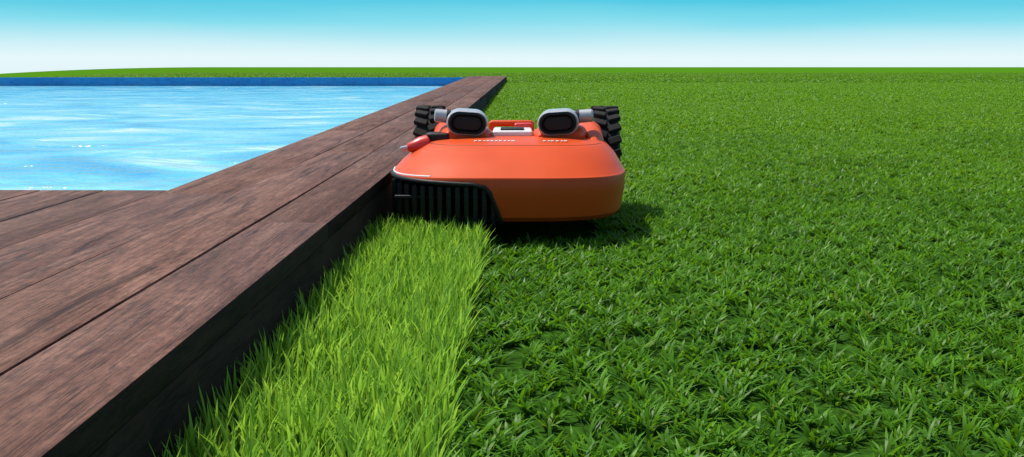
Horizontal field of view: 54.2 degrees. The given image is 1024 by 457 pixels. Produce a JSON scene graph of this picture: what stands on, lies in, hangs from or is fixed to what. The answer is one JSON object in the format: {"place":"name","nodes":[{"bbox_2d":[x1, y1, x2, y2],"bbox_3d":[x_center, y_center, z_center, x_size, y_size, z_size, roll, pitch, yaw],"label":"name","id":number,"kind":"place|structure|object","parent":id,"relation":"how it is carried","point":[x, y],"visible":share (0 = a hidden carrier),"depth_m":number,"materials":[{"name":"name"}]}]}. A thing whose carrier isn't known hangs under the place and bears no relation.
{"place":"outdoors","nodes":[
{"label":"outdoors","id":0,"kind":"place"},
{"bbox_2d":[0,67,1023,456],"bbox_3d":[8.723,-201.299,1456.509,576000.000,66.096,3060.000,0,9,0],"label":"ground","id":1,"kind":"structure","parent":0,"point":[506,233],"depth_m":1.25,"materials":[{"name":"green plant"}]},
{"bbox_2d":[0,77,465,85],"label":"swimming pool","id":2,"kind":"structure","parent":1,"relation":"in","point":[224,81],"depth_m":24.78,"materials":[{"name":"tile"}]},
{"bbox_2d":[0,86,441,190],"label":"water","id":3,"kind":"structure","parent":2,"relation":"in","point":[104,138],"depth_m":7.84,"materials":[{"name":"blue liquid"}]},
{"bbox_2d":[0,76,506,456],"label":"wooden deck","id":4,"kind":"structure","parent":1,"relation":"on","point":[130,320],"depth_m":1.13,"materials":[{"name":"brown wood"}]},
{"bbox_2d":[395,129,624,221],"bbox_3d":[-0.006,-0.129,2.167,0.481,0.149,0.621,0,9,0],"label":"shell","id":5,"kind":"object","parent":1,"relation":"on","point":[583,179],"visible":0.74,"depth_m":1.90,"materials":[{"name":"orange plastic"}]},
{"bbox_2d":[392,178,399,213],"bbox_3d":[-0.236,-0.067,2.041,0.009,0.075,0.070,0,9,0],"label":"guard tooth","id":6,"kind":"object","parent":5,"relation":"attached to","point":[395,181],"visible":0.67,"depth_m":2.01},
{"bbox_2d":[397,180,404,217],"bbox_3d":[-0.220,-0.059,1.992,0.009,0.075,0.070,0,9,0],"label":"guard tooth","id":7,"kind":"object","parent":5,"relation":"attached to","point":[401,212],"visible":0.64,"depth_m":1.96},
{"bbox_2d":[393,166,429,176],"bbox_3d":[-0.213,-0.112,1.975,0.035,0.006,0.221,-4,10,-24],"label":"lip accent","id":8,"kind":"object","parent":5,"relation":"on","point":[409,174],"visible":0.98,"depth_m":1.91,"materials":[{"name":"white plastic"}]},
{"bbox_2d":[412,183,420,221],"bbox_3d":[-0.186,-0.051,1.947,0.009,0.075,0.070,0,9,0],"label":"guard tooth","id":9,"kind":"object","parent":5,"relation":"in","point":[415,200],"visible":0.78,"depth_m":1.92},
{"bbox_2d":[407,135,430,152],"bbox_3d":[-0.194,-0.170,2.064,0.048,0.040,0.040,-12,12,-18],"label":"side cone","id":10,"kind":"object","parent":5,"relation":"on","point":[417,143],"visible":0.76,"depth_m":2.05,"materials":[{"name":"red plastic"}]},
{"bbox_2d":[400,145,407,150],"bbox_3d":[-0.223,-0.165,2.054,0.016,0.010,0.010,-11,12,-18],"label":"cone tip","id":11,"kind":"object","parent":10,"relation":"attached to","point":[402,148],"visible":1,"depth_m":2.05,"materials":[{"name":"white plastic"}]},
{"bbox_2d":[420,184,428,222],"bbox_3d":[-0.169,-0.050,1.934,0.009,0.075,0.070,0,9,0],"label":"guard tooth","id":12,"kind":"object","parent":5,"relation":"in","point":[424,202],"visible":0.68,"depth_m":1.90},
{"bbox_2d":[413,105,445,138],"bbox_3d":[-0.191,-0.167,2.375,0.066,0.251,0.251,0,9,0],"label":"wheel","id":13,"kind":"object","parent":5,"relation":"on","point":[424,122],"visible":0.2,"depth_m":2.29,"materials":[{"name":"rubber"}]},
{"bbox_2d":[429,184,436,221],"bbox_3d":[-0.152,-0.048,1.925,0.009,0.075,0.070,0,9,0],"label":"guard tooth","id":14,"kind":"object","parent":5,"relation":"in","point":[432,201],"visible":0.77,"depth_m":1.89},
{"bbox_2d":[425,132,448,141],"bbox_3d":[-0.155,-0.187,2.098,0.050,0.030,0.050,0,9,0],"label":"cone bracket","id":15,"kind":"object","parent":5,"relation":"on","point":[434,136],"visible":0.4,"depth_m":2.07,"materials":[{"name":"black plastic"}]},
{"bbox_2d":[434,123,446,131],"bbox_3d":[-0.146,-0.208,2.256,0.052,0.072,0.360,0,9,0],"label":"fender","id":16,"kind":"object","parent":5,"relation":"on","point":[439,126],"visible":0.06,"depth_m":2.17,"materials":[{"name":"orange plastic"}]},
{"bbox_2d":[437,185,444,223],"bbox_3d":[-0.136,-0.047,1.919,0.009,0.075,0.070,0,9,0],"label":"guard tooth","id":17,"kind":"object","parent":5,"relation":"attached to","point":[440,198],"visible":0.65,"depth_m":1.89},
{"bbox_2d":[394,195,489,198],"bbox_3d":[-0.131,-0.061,1.921,0.190,0.007,0.008,0,9,0],"label":"guard bar","id":18,"kind":"object","parent":5,"relation":"attached to","point":[418,196],"visible":0.55,"depth_m":1.92,"materials":[{"name":"black plastic"}]},
{"bbox_2d":[403,181,490,210],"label":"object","id":19,"kind":"object","parent":5,"relation":"on","point":[480,200],"visible":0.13,"depth_m":1.97,"materials":[{"name":"black plastic"}]},
{"bbox_2d":[404,181,412,219],"bbox_3d":[-0.203,-0.054,1.965,0.009,0.075,0.070,0,9,0],"label":"guard tooth","id":20,"kind":"object","parent":19,"relation":"attached to","point":[407,191],"visible":0.76,"depth_m":1.93},
{"bbox_2d":[391,168,503,223],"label":"cutout trim","id":21,"kind":"structure","parent":5,"relation":"on","point":[459,184],"depth_m":1.87,"materials":[{"name":"black plastic"}]},
{"bbox_2d":[446,186,453,223],"bbox_3d":[-0.119,-0.046,1.915,0.009,0.075,0.070,0,9,0],"label":"guard tooth","id":22,"kind":"object","parent":5,"relation":"in","point":[449,203],"visible":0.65,"depth_m":1.88},
{"bbox_2d":[455,186,461,223],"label":"guard tooth","id":23,"kind":"object","parent":5,"relation":"in","point":[458,204],"visible":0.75,"depth_m":1.88},
{"bbox_2d":[434,108,491,138],"bbox_3d":[-0.102,-0.219,2.149,0.129,0.080,0.168,4,9,-3],"label":"sensor pod","id":24,"kind":"object","parent":5,"relation":"on","point":[464,123],"visible":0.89,"depth_m":2.07,"materials":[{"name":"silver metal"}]},
{"bbox_2d":[436,211,497,222],"bbox_3d":[-0.088,-0.028,2.022,0.180,0.008,0.180,0,9,0],"label":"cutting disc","id":25,"kind":"object","parent":5,"relation":"attached to","point":[480,216],"visible":0.06,"depth_m":1.98,"materials":[{"name":"black metal"}]},
{"bbox_2d":[464,187,470,224],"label":"guard tooth","id":26,"kind":"object","parent":5,"relation":"in","point":[467,206],"visible":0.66,"depth_m":1.88},
{"bbox_2d":[473,187,478,224],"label":"guard tooth","id":27,"kind":"object","parent":5,"relation":"attached to","point":[475,205],"visible":0.77,"depth_m":1.88},
{"bbox_2d":[482,189,487,224],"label":"guard tooth","id":28,"kind":"object","parent":5,"relation":"attached to","point":[484,206],"visible":0.73,"depth_m":1.88},
{"bbox_2d":[489,122,494,130],"bbox_3d":[-0.046,-0.230,2.293,0.014,0.030,0.020,0,9,0],"label":"handle post","id":29,"kind":"object","parent":5,"relation":"on","point":[491,127],"visible":0.53,"depth_m":2.28,"materials":[{"name":"plastic"}]},
{"bbox_2d":[490,120,532,125],"bbox_3d":[-0.001,-0.241,2.291,0.100,0.014,0.022,0,9,0],"label":"carry handle","id":30,"kind":"object","parent":5,"relation":"on","point":[503,122],"visible":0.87,"depth_m":2.28,"materials":[{"name":"plastic"}]},
{"bbox_2d":[492,127,531,135],"bbox_3d":[0.001,-0.209,2.164,0.085,0.014,0.130,0,9,0],"label":"control panel","id":31,"kind":"object","parent":5,"relation":"on","point":[497,131],"visible":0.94,"depth_m":2.10,"materials":[{"name":"white plastic"}]},
{"bbox_2d":[500,127,523,129],"bbox_3d":[0.001,-0.214,2.143,0.050,0.004,0.060,0,9,0],"label":"control screen","id":32,"kind":"object","parent":31,"relation":"in","point":[512,128],"visible":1,"depth_m":2.12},
{"bbox_2d":[431,143,599,145],"bbox_3d":[0.007,-0.168,2.005,0.352,0.004,0.093,0,9,0],"label":"shell seam","id":33,"kind":"object","parent":5,"relation":"attached to","point":[515,145],"visible":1,"depth_m":1.96,"materials":[{"name":"orange plastic"}]},
{"bbox_2d":[514,123,531,127],"bbox_3d":[0.025,-0.230,2.232,0.040,0.012,0.030,0,9,0],"label":"stop button","id":34,"kind":"object","parent":5,"relation":"on","point":[523,125],"visible":0.8,"depth_m":2.22,"materials":[{"name":"red plastic"}]},
{"bbox_2d":[533,108,593,138],"bbox_3d":[0.109,-0.219,2.147,0.133,0.080,0.168,-3,9,5],"label":"sensor pod","id":35,"kind":"object","parent":5,"relation":"on","point":[562,122],"visible":0.88,"depth_m":2.07,"materials":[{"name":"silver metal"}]},
{"bbox_2d":[579,122,603,140],"bbox_3d":[0.173,-0.208,2.255,0.052,0.072,0.360,0,9,0],"label":"fender","id":36,"kind":"object","parent":5,"relation":"on","point":[594,130],"visible":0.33,"depth_m":2.13,"materials":[{"name":"orange plastic"}]},
{"bbox_2d":[0,0,1023,73],"label":"sky","id":37,"kind":"structure","parent":0,"point":[36,35],"materials":[{"name":"blue"}]},
{"bbox_3d":[0.014,-0.163,2.359,0.380,0.024,0.024,0,9,0],"label":"axle","id":38,"kind":"object","parent":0,"visible":0},
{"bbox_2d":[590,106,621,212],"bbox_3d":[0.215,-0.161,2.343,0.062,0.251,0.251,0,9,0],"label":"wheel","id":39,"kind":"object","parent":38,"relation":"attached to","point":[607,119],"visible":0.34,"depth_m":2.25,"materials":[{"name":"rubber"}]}
]}

